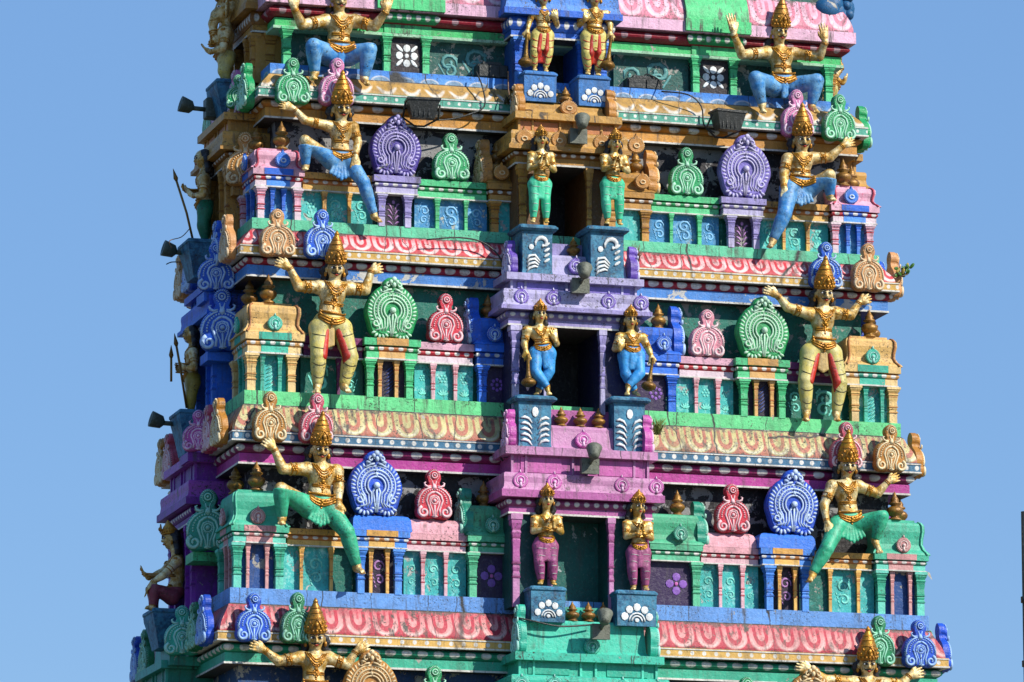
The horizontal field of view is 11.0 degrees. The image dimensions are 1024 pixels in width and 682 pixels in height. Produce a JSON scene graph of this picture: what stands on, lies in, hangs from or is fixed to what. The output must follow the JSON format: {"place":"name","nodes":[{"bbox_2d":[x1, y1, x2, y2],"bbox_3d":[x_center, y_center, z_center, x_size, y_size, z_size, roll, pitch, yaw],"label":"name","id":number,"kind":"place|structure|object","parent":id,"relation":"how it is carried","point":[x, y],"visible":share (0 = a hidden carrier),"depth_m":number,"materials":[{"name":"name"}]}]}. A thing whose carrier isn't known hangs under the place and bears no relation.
{"place":"outdoors","nodes":[
{"label":"outdoors","id":0,"kind":"place"},
{"bbox_2d":[474,61,507,78],"bbox_3d":[-0.226,-2.881,56.976,0.340,0.180,0.175,3,-11,-16],"label":"junction box","id":1,"kind":"object","parent":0,"point":[484,69],"visible":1,"depth_m":56.90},
{"bbox_2d":[0,0,1023,681],"label":"sky","id":2,"kind":"structure","parent":0,"point":[93,134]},
{"bbox_2d":[1021,511,1023,674],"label":"utility pole","id":3,"kind":"object","parent":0,"point":[1022,541],"visible":1,"depth_m":53.50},
{"bbox_3d":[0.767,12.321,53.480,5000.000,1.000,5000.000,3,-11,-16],"label":"ground","id":4,"kind":"structure","parent":0,"visible":0},
{"bbox_2d":[135,0,949,681],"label":"temple tower","id":5,"kind":"structure","parent":4,"relation":"on","point":[415,600],"depth_m":56.01,"materials":[{"name":"pink paint"}]},
{"bbox_2d":[129,636,140,681],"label":"scroll plaque","id":6,"kind":"object","parent":5,"relation":"attached to","point":[135,642],"visible":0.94,"depth_m":57.24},
{"bbox_2d":[137,629,154,672],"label":"scroll plaque","id":7,"kind":"object","parent":5,"relation":"attached to","point":[146,657],"visible":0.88,"depth_m":56.82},
{"bbox_2d":[142,608,175,651],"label":"statue pedestal","id":8,"kind":"object","parent":5,"relation":"on","point":[157,622],"visible":0.57,"depth_m":55.59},
{"bbox_2d":[140,520,184,610],"bbox_3d":[-3.648,2.358,55.852,0.477,0.988,0.425,3,-11,-16],"label":"flank figure statue","id":9,"kind":"object","parent":8,"relation":"on","point":[172,592],"visible":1,"depth_m":55.77,"materials":[{"name":"gold"}]},
{"bbox_2d":[154,438,169,486],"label":"scroll plaque","id":10,"kind":"object","parent":5,"relation":"attached to","point":[159,481],"visible":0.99,"depth_m":57.45,"materials":[{"name":"orange stone"}]},
{"bbox_2d":[161,433,178,480],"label":"scroll plaque","id":11,"kind":"object","parent":5,"relation":"attached to","point":[170,457],"visible":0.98,"depth_m":57.07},
{"bbox_2d":[164,605,197,655],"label":"scroll plaque","id":12,"kind":"object","parent":5,"relation":"attached to","point":[174,638],"visible":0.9,"depth_m":54.97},
{"bbox_2d":[173,255,188,301],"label":"scroll plaque","id":13,"kind":"object","parent":5,"relation":"attached to","point":[179,295],"visible":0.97,"depth_m":57.61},
{"bbox_2d":[169,409,203,457],"bbox_3d":[-3.409,0.987,56.248,0.326,0.460,0.500,3,-11,-16],"label":"statue pedestal","id":14,"kind":"object","parent":5,"relation":"on","point":[180,419],"visible":0.57,"depth_m":56.10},
{"bbox_2d":[169,325,200,408],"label":"flank figure statue","id":15,"kind":"object","parent":14,"relation":"on","point":[190,376],"visible":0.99,"depth_m":56.24,"materials":[{"name":"gold"}]},
{"bbox_2d":[182,410,204,451],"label":"scroll plaque","id":16,"kind":"object","parent":5,"relation":"attached to","point":[192,436],"visible":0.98,"depth_m":55.53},
{"bbox_2d":[185,602,202,651],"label":"scroll plaque","id":17,"kind":"object","parent":5,"relation":"attached to","point":[191,645],"visible":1,"depth_m":54.69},
{"bbox_2d":[177,238,211,283],"bbox_3d":[-3.329,-0.841,56.620,0.351,0.407,0.500,3,-11,-16],"label":"statue pedestal","id":18,"kind":"object","parent":5,"relation":"on","point":[194,251],"visible":0.74,"depth_m":56.42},
{"bbox_2d":[173,149,213,238],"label":"flank figure statue","id":19,"kind":"object","parent":18,"relation":"on","point":[203,203],"visible":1,"depth_m":56.63,"materials":[{"name":"green stone"}]},
{"bbox_2d":[186,489,220,551],"bbox_3d":[-3.139,1.850,55.141,0.471,0.650,0.143,-1,-11,4],"label":"scroll plaque","id":20,"kind":"object","parent":5,"relation":"attached to","point":[202,526],"visible":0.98,"depth_m":55.09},
{"bbox_2d":[195,594,213,646],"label":"scroll plaque","id":21,"kind":"object","parent":5,"relation":"attached to","point":[204,635],"visible":1,"depth_m":54.22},
{"bbox_2d":[201,404,216,453],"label":"scroll plaque","id":22,"kind":"object","parent":5,"relation":"attached to","point":[207,448],"visible":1,"depth_m":55.37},
{"bbox_2d":[197,242,235,291],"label":"scroll plaque","id":23,"kind":"object","parent":5,"relation":"attached to","point":[212,277],"visible":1,"depth_m":55.88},
{"bbox_2d":[200,288,236,351],"bbox_3d":[-3.022,-0.223,55.727,0.492,0.663,0.142,-2,-10,3],"label":"scroll plaque","id":24,"kind":"object","parent":5,"relation":"attached to","point":[217,333],"visible":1,"depth_m":55.68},
{"bbox_2d":[209,398,228,447],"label":"scroll plaque","id":25,"kind":"object","parent":5,"relation":"attached to","point":[219,436],"visible":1,"depth_m":54.91,"materials":[{"name":"orange stone"}]},
{"bbox_2d":[206,78,231,119],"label":"statue pedestal","id":26,"kind":"object","parent":5,"relation":"on","point":[217,89],"visible":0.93,"depth_m":56.82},
{"bbox_2d":[177,96,215,120],"bbox_3d":[-3.351,-2.496,57.075,0.465,0.224,0.172,4,-12,-21],"label":"spotlight","id":27,"kind":"object","parent":26,"relation":"attached to","point":[186,105],"visible":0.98,"depth_m":57.03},
{"bbox_2d":[201,0,235,78],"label":"flank figure statue","id":28,"kind":"object","parent":26,"relation":"on","point":[221,40],"visible":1,"depth_m":57.04,"materials":[{"name":"yellow"}]},
{"bbox_2d":[218,214,235,263],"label":"scroll plaque","id":29,"kind":"object","parent":5,"relation":"attached to","point":[227,249],"visible":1,"depth_m":55.56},
{"bbox_2d":[226,74,240,108],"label":"scroll plaque","id":30,"kind":"object","parent":5,"relation":"attached to","point":[231,97],"visible":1,"depth_m":56.49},
{"bbox_2d":[225,132,253,185],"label":"scroll plaque","id":31,"kind":"object","parent":5,"relation":"attached to","point":[234,171],"visible":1,"depth_m":56.13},
{"bbox_2d":[236,63,254,112],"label":"scroll plaque","id":32,"kind":"object","parent":5,"relation":"attached to","point":[245,97],"visible":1,"depth_m":56.17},
{"bbox_2d":[234,593,270,642],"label":"scroll plaque","id":33,"kind":"object","parent":5,"relation":"attached to","point":[252,622],"visible":1,"depth_m":53.99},
{"bbox_2d":[248,461,264,490],"bbox_3d":[-2.621,1.385,54.720,0.184,0.313,0.181,3,-11,-16],"label":"finial","id":34,"kind":"object","parent":5,"relation":"on","point":[256,480],"visible":1,"depth_m":54.66,"materials":[{"name":"brown metal"}]},
{"bbox_2d":[259,274,276,302],"bbox_3d":[-2.530,-0.540,55.380,0.184,0.313,0.181,3,-11,-16],"label":"finial","id":35,"kind":"object","parent":5,"relation":"on","point":[268,293],"visible":1,"depth_m":55.32,"materials":[{"name":"brown metal"}]},
{"bbox_2d":[251,391,286,442],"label":"scroll plaque","id":36,"kind":"object","parent":5,"relation":"attached to","point":[269,420],"visible":1,"depth_m":54.69,"materials":[{"name":"beige stone"}]},
{"bbox_2d":[258,209,294,257],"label":"scroll plaque","id":37,"kind":"object","parent":5,"relation":"attached to","point":[276,237],"visible":1,"depth_m":55.33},
{"bbox_2d":[274,58,309,105],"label":"scroll plaque","id":38,"kind":"object","parent":5,"relation":"attached to","point":[292,86],"visible":1,"depth_m":55.94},
{"bbox_2d":[279,592,308,643],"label":"scroll plaque","id":39,"kind":"object","parent":5,"relation":"attached to","point":[292,622],"visible":1,"depth_m":54.12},
{"bbox_2d":[249,598,369,681],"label":"guardian statue","id":40,"kind":"object","parent":5,"relation":"on","point":[315,656],"visible":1,"depth_m":54.06,"materials":[{"name":"yellow"}]},
{"bbox_2d":[261,411,365,574],"bbox_3d":[-2.051,1.548,54.602,1.098,1.696,0.441,3,-11,-16],"label":"guardian statue","id":41,"kind":"object","parent":5,"relation":"on","point":[319,504],"visible":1,"depth_m":54.54,"materials":[{"name":"gold"}]},
{"bbox_2d":[298,393,333,443],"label":"scroll plaque","id":42,"kind":"object","parent":5,"relation":"attached to","point":[308,419],"visible":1,"depth_m":54.82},
{"bbox_2d":[303,209,334,258],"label":"scroll plaque","id":43,"kind":"object","parent":5,"relation":"attached to","point":[319,235],"visible":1,"depth_m":55.45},
{"bbox_2d":[274,231,383,393],"bbox_3d":[-1.908,-0.277,55.304,1.173,1.744,0.327,3,-11,-16],"label":"guardian statue","id":44,"kind":"object","parent":5,"relation":"on","point":[330,325],"visible":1,"depth_m":55.22,"materials":[{"name":"yellow"}]},
{"bbox_2d":[278,70,381,222],"bbox_3d":[-1.921,-2.043,55.870,1.108,1.633,0.420,3,-11,-16],"label":"guardian statue","id":45,"kind":"object","parent":5,"relation":"on","point":[339,159],"visible":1,"depth_m":55.83,"materials":[{"name":"gold"}]},
{"bbox_2d":[318,58,353,105],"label":"scroll plaque","id":46,"kind":"object","parent":5,"relation":"attached to","point":[328,82],"visible":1,"depth_m":56.07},
{"bbox_2d":[288,0,392,85],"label":"guardian statue","id":47,"kind":"object","parent":5,"relation":"on","point":[339,24],"visible":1,"depth_m":56.28,"materials":[{"name":"gold"}]},
{"bbox_2d":[342,650,396,681],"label":"crest plaque","id":48,"kind":"object","parent":5,"relation":"on","point":[369,666],"visible":1,"depth_m":54.20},
{"bbox_2d":[346,450,401,515],"bbox_3d":[-1.403,1.468,54.875,0.581,0.682,0.165,3,-11,-18],"label":"crest plaque","id":49,"kind":"object","parent":5,"relation":"on","point":[374,485],"visible":1,"depth_m":54.84,"materials":[{"name":"paint"}]},
{"bbox_2d":[363,276,417,338],"bbox_3d":[-1.250,-0.335,55.528,0.571,0.669,0.161,5,-11,-16],"label":"crest plaque","id":50,"kind":"object","parent":5,"relation":"on","point":[390,310],"visible":1,"depth_m":55.49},
{"bbox_2d":[368,114,420,176],"bbox_3d":[-1.220,-2.051,56.135,0.564,0.666,0.168,5,-12,-16],"label":"crest plaque","id":51,"kind":"object","parent":5,"relation":"on","point":[394,147],"visible":1,"depth_m":56.10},
{"bbox_2d":[402,96,440,126],"bbox_3d":[-0.951,-2.415,56.238,0.402,0.260,0.331,2,-11,-10],"label":"floodlight","id":52,"kind":"object","parent":5,"relation":"attached to","point":[422,108],"visible":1,"depth_m":56.12,"materials":[{"name":"black metal"}]},
{"bbox_2d":[414,469,451,520],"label":"scroll plaque","id":53,"kind":"object","parent":5,"relation":"on","point":[432,500],"visible":1,"depth_m":55.06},
{"bbox_2d":[426,294,462,343],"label":"scroll plaque","id":54,"kind":"object","parent":5,"relation":"on","point":[444,323],"visible":1,"depth_m":55.70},
{"bbox_2d":[432,133,469,181],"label":"scroll plaque","id":55,"kind":"object","parent":5,"relation":"attached to","point":[450,161],"visible":1,"depth_m":56.32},
{"bbox_2d":[454,488,473,534],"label":"scroll plaque","id":56,"kind":"object","parent":5,"relation":"on","point":[463,514],"visible":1,"depth_m":55.19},
{"bbox_2d":[461,297,480,343],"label":"scroll plaque","id":57,"kind":"object","parent":5,"relation":"on","point":[471,328],"visible":1,"depth_m":55.87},
{"bbox_2d":[472,139,492,182],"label":"scroll plaque","id":58,"kind":"object","parent":5,"relation":"on","point":[483,169],"visible":1,"depth_m":56.48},
{"bbox_2d":[500,409,516,446],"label":"scroll plaque","id":59,"kind":"object","parent":5,"relation":"attached to","point":[509,432],"visible":1,"depth_m":55.18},
{"bbox_2d":[501,240,517,273],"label":"scroll plaque","id":60,"kind":"object","parent":5,"relation":"attached to","point":[510,261],"visible":1,"depth_m":55.78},
{"bbox_2d":[510,84,524,113],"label":"scroll plaque","id":61,"kind":"object","parent":5,"relation":"attached to","point":[518,98],"visible":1,"depth_m":56.40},
{"bbox_2d":[510,604,526,652],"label":"scroll plaque","id":62,"kind":"object","parent":5,"relation":"attached to","point":[519,636],"visible":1,"depth_m":54.56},
{"bbox_2d":[507,394,556,446],"bbox_3d":[0.206,0.856,55.413,0.461,0.544,0.340,3,-11,-16],"label":"statue pedestal","id":63,"kind":"object","parent":5,"relation":"on","point":[533,417],"visible":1,"depth_m":55.30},
{"bbox_2d":[521,298,559,395],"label":"door figure statue","id":64,"kind":"object","parent":63,"relation":"on","point":[542,350],"depth_m":55.52,"materials":[{"name":"blue stone"}]},
{"bbox_2d":[507,224,557,273],"bbox_3d":[0.217,-0.923,55.958,0.436,0.524,0.460,3,-11,-16],"label":"statue pedestal","id":65,"kind":"object","parent":5,"relation":"on","point":[533,246],"visible":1,"depth_m":55.79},
{"bbox_2d":[527,124,556,222],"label":"door figure statue","id":66,"kind":"object","parent":65,"relation":"on","point":[540,158],"depth_m":56.00,"materials":[{"name":"green stone"}]},
{"bbox_2d":[517,70,557,103],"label":"statue pedestal","id":67,"kind":"object","parent":5,"relation":"on","point":[539,86],"visible":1,"depth_m":56.57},
{"bbox_2d":[518,0,558,71],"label":"door figure statue","id":68,"kind":"object","parent":67,"relation":"on","point":[541,36],"depth_m":56.77,"materials":[{"name":"yellow"}]},
{"bbox_2d":[523,585,566,623],"bbox_3d":[0.329,2.723,54.829,0.399,0.369,0.340,3,-11,-16],"label":"statue pedestal","id":69,"kind":"object","parent":5,"relation":"on","point":[544,604],"visible":1,"depth_m":54.69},
{"bbox_2d":[530,482,563,584],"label":"door figure statue","id":70,"kind":"object","parent":69,"relation":"on","point":[545,522],"depth_m":54.89,"materials":[{"name":"stone"}]},
{"bbox_2d":[568,112,589,144],"bbox_3d":[0.719,-2.243,56.252,0.203,0.312,0.263,3,-11,-16],"label":"spotlight","id":71,"kind":"object","parent":5,"relation":"attached to","point":[577,135],"visible":1,"depth_m":56.24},
{"bbox_2d":[570,262,592,294],"bbox_3d":[0.735,-0.660,55.690,0.203,0.312,0.263,3,-11,-16],"label":"spotlight","id":72,"kind":"object","parent":5,"relation":"attached to","point":[581,285],"visible":1,"depth_m":55.68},
{"bbox_2d":[569,74,610,108],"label":"statue pedestal","id":73,"kind":"object","parent":5,"relation":"on","point":[587,90],"visible":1,"depth_m":56.74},
{"bbox_2d":[576,0,614,75],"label":"door figure statue","id":74,"kind":"object","parent":73,"relation":"on","point":[594,37],"depth_m":56.92,"materials":[{"name":"yellow stone"}]},
{"bbox_2d":[580,442,601,474],"bbox_3d":[0.827,1.212,55.116,0.203,0.312,0.263,3,-11,-16],"label":"spotlight","id":75,"kind":"object","parent":5,"relation":"attached to","point":[589,465],"visible":1,"depth_m":55.11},
{"bbox_2d":[590,608,612,639],"bbox_3d":[0.929,2.898,54.645,0.203,0.312,0.263,3,-11,-16],"label":"spotlight","id":76,"kind":"object","parent":5,"relation":"attached to","point":[601,631],"visible":1,"depth_m":54.63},
{"bbox_2d":[575,225,629,277],"bbox_3d":[0.951,-0.899,56.173,0.473,0.549,0.460,3,-11,-16],"label":"statue pedestal","id":77,"kind":"object","parent":5,"relation":"on","point":[603,250],"visible":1,"depth_m":56.01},
{"bbox_2d":[599,127,630,224],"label":"door figure statue","id":78,"kind":"object","parent":77,"relation":"on","point":[613,158],"depth_m":56.22,"materials":[{"name":"green stone"}]},
{"bbox_2d":[602,90,618,116],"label":"scroll plaque","id":79,"kind":"object","parent":5,"relation":"attached to","point":[610,109],"visible":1,"depth_m":56.68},
{"bbox_2d":[604,396,650,451],"bbox_3d":[1.193,0.897,55.702,0.446,0.586,0.340,3,-11,-16],"label":"statue pedestal","id":80,"kind":"object","parent":5,"relation":"on","point":[626,414],"visible":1,"depth_m":55.59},
{"bbox_2d":[612,304,656,395],"bbox_3d":[1.287,0.106,55.832,0.480,0.992,0.272,3,-11,-16],"label":"door figure statue","id":81,"kind":"object","parent":80,"relation":"on","point":[628,340],"depth_m":55.78,"materials":[{"name":"blue stone"}]},
{"bbox_2d":[625,246,639,278],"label":"scroll plaque","id":82,"kind":"object","parent":5,"relation":"on","point":[632,268],"visible":1,"depth_m":56.16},
{"bbox_2d":[607,590,657,629],"bbox_3d":[1.243,2.780,55.092,0.460,0.371,0.340,3,-11,-16],"label":"statue pedestal","id":83,"kind":"object","parent":5,"relation":"on","point":[633,608],"visible":1,"depth_m":54.95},
{"bbox_2d":[622,489,653,590],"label":"door figure statue","id":84,"kind":"object","parent":83,"relation":"on","point":[637,529],"depth_m":55.17,"materials":[{"name":"stone"}]},
{"bbox_2d":[623,75,661,89],"bbox_3d":[1.409,-2.768,57.444,0.400,0.160,0.175,3,-11,-16],"label":"junction box","id":85,"kind":"object","parent":5,"relation":"on","point":[642,82],"visible":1,"depth_m":57.37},
{"bbox_2d":[642,415,654,451],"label":"scroll plaque","id":86,"kind":"object","parent":5,"relation":"attached to","point":[648,440],"visible":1,"depth_m":55.56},
{"bbox_2d":[642,150,660,193],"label":"scroll plaque","id":87,"kind":"object","parent":5,"relation":"on","point":[650,165],"visible":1,"depth_m":56.99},
{"bbox_2d":[645,611,660,656],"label":"scroll plaque","id":88,"kind":"object","parent":5,"relation":"attached to","point":[652,638],"visible":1,"depth_m":54.91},
{"bbox_2d":[666,306,685,355],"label":"scroll plaque","id":89,"kind":"object","parent":5,"relation":"on","point":[675,323],"visible":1,"depth_m":56.46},
{"bbox_2d":[668,147,703,196],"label":"scroll plaque","id":90,"kind":"object","parent":5,"relation":"on","point":[685,177],"visible":1,"depth_m":57.03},
{"bbox_2d":[690,501,708,544],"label":"scroll plaque","id":91,"kind":"object","parent":5,"relation":"on","point":[697,509],"visible":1,"depth_m":55.87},
{"bbox_2d":[688,309,724,357],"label":"scroll plaque","id":92,"kind":"object","parent":5,"relation":"on","point":[706,338],"visible":1,"depth_m":56.50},
{"bbox_2d":[705,108,747,138],"bbox_3d":[2.292,-2.329,57.194,0.402,0.260,0.331,5,-12,-24],"label":"floodlight","id":93,"kind":"object","parent":5,"relation":"attached to","point":[726,120],"visible":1,"depth_m":57.09,"materials":[{"name":"black metal"}]},
{"bbox_2d":[713,484,749,533],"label":"scroll plaque","id":94,"kind":"object","parent":5,"relation":"on","point":[731,513],"visible":1,"depth_m":55.95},
{"bbox_2d":[717,134,770,198],"bbox_3d":[2.501,-1.865,57.201,0.584,0.708,0.167,4,-10,-15],"label":"crest plaque","id":95,"kind":"object","parent":5,"relation":"on","point":[743,169],"visible":1,"depth_m":57.16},
{"bbox_2d":[734,296,788,359],"bbox_3d":[2.669,-0.132,56.675,0.599,0.696,0.159,4,-13,-18],"label":"crest plaque","id":96,"kind":"object","parent":5,"relation":"on","point":[761,330],"visible":1,"depth_m":56.64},
{"bbox_2d":[726,0,828,113],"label":"guardian statue","id":97,"kind":"object","parent":5,"relation":"on","point":[783,80],"visible":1,"depth_m":57.68,"materials":[{"name":"gold stone"}]},
{"bbox_2d":[764,469,818,535],"bbox_3d":[2.959,1.701,56.135,0.600,0.700,0.159,4,-11,-17],"label":"crest plaque","id":98,"kind":"object","parent":5,"relation":"on","point":[791,503],"visible":1,"depth_m":56.10,"materials":[{"name":"paint"}]},
{"bbox_2d":[780,89,813,137],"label":"scroll plaque","id":99,"kind":"object","parent":5,"relation":"attached to","point":[788,114],"visible":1,"depth_m":57.51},
{"bbox_2d":[792,665,827,681],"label":"crest plaque","id":100,"kind":"object","parent":5,"relation":"on","point":[807,675],"visible":1,"depth_m":55.52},
{"bbox_2d":[766,102,854,248],"bbox_3d":[3.191,-1.748,57.341,1.058,1.647,0.428,3,-11,-16],"label":"guardian statue","id":101,"kind":"object","parent":5,"relation":"on","point":[800,185],"visible":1,"depth_m":57.26,"materials":[{"name":"gold stone"}]},
{"bbox_2d":[763,255,871,421],"bbox_3d":[3.249,-0.007,56.798,1.234,1.822,0.336,3,-11,-16],"label":"guardian statue","id":102,"kind":"object","parent":5,"relation":"on","point":[821,349],"visible":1,"depth_m":56.72,"materials":[{"name":"yellow stone"}]},
{"bbox_2d":[808,242,842,289],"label":"scroll plaque","id":103,"kind":"object","parent":5,"relation":"attached to","point":[825,248],"visible":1,"depth_m":57.02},
{"bbox_2d":[821,94,855,141],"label":"scroll plaque","id":104,"kind":"object","parent":5,"relation":"attached to","point":[838,123],"visible":1,"depth_m":57.63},
{"bbox_2d":[828,422,862,467],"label":"scroll plaque","id":105,"kind":"object","parent":5,"relation":"attached to","point":[844,427],"visible":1,"depth_m":56.43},
{"bbox_2d":[806,429,899,582],"bbox_3d":[3.577,1.759,56.249,1.100,1.674,0.430,3,-11,-16],"label":"guardian statue","id":106,"kind":"object","parent":5,"relation":"on","point":[845,485],"visible":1,"depth_m":56.18,"materials":[{"name":"gold stone"}]},
{"bbox_2d":[795,626,924,681],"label":"guardian statue","id":107,"kind":"object","parent":5,"relation":"attached to","point":[865,667],"visible":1,"depth_m":55.73,"materials":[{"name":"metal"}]},
{"bbox_2d":[855,106,872,153],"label":"scroll plaque","id":108,"kind":"object","parent":5,"relation":"attached to","point":[861,112],"visible":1,"depth_m":58.10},
{"bbox_2d":[850,243,883,292],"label":"scroll plaque","id":109,"kind":"object","parent":5,"relation":"attached to","point":[867,273],"visible":1,"depth_m":57.13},
{"bbox_2d":[871,615,894,666],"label":"scroll plaque","id":110,"kind":"object","parent":5,"relation":"attached to","point":[884,643],"visible":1,"depth_m":55.88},
{"bbox_2d":[872,425,906,473],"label":"scroll plaque","id":111,"kind":"object","parent":5,"relation":"attached to","point":[889,454],"visible":1,"depth_m":56.56,"materials":[{"name":"beige stone"}]},
{"bbox_2d":[886,252,903,301],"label":"scroll plaque","id":112,"kind":"object","parent":5,"relation":"attached to","point":[892,260],"visible":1,"depth_m":57.64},
{"bbox_2d":[907,433,925,480],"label":"scroll plaque","id":113,"kind":"object","parent":5,"relation":"attached to","point":[913,441],"visible":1,"depth_m":57.01,"materials":[{"name":"orange stone"}]},
{"bbox_2d":[901,620,936,667],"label":"scroll plaque","id":114,"kind":"object","parent":5,"relation":"attached to","point":[918,648],"visible":1,"depth_m":55.99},
{"bbox_2d":[935,623,952,673],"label":"scroll plaque","id":115,"kind":"object","parent":5,"relation":"attached to","point":[942,639],"visible":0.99,"depth_m":56.46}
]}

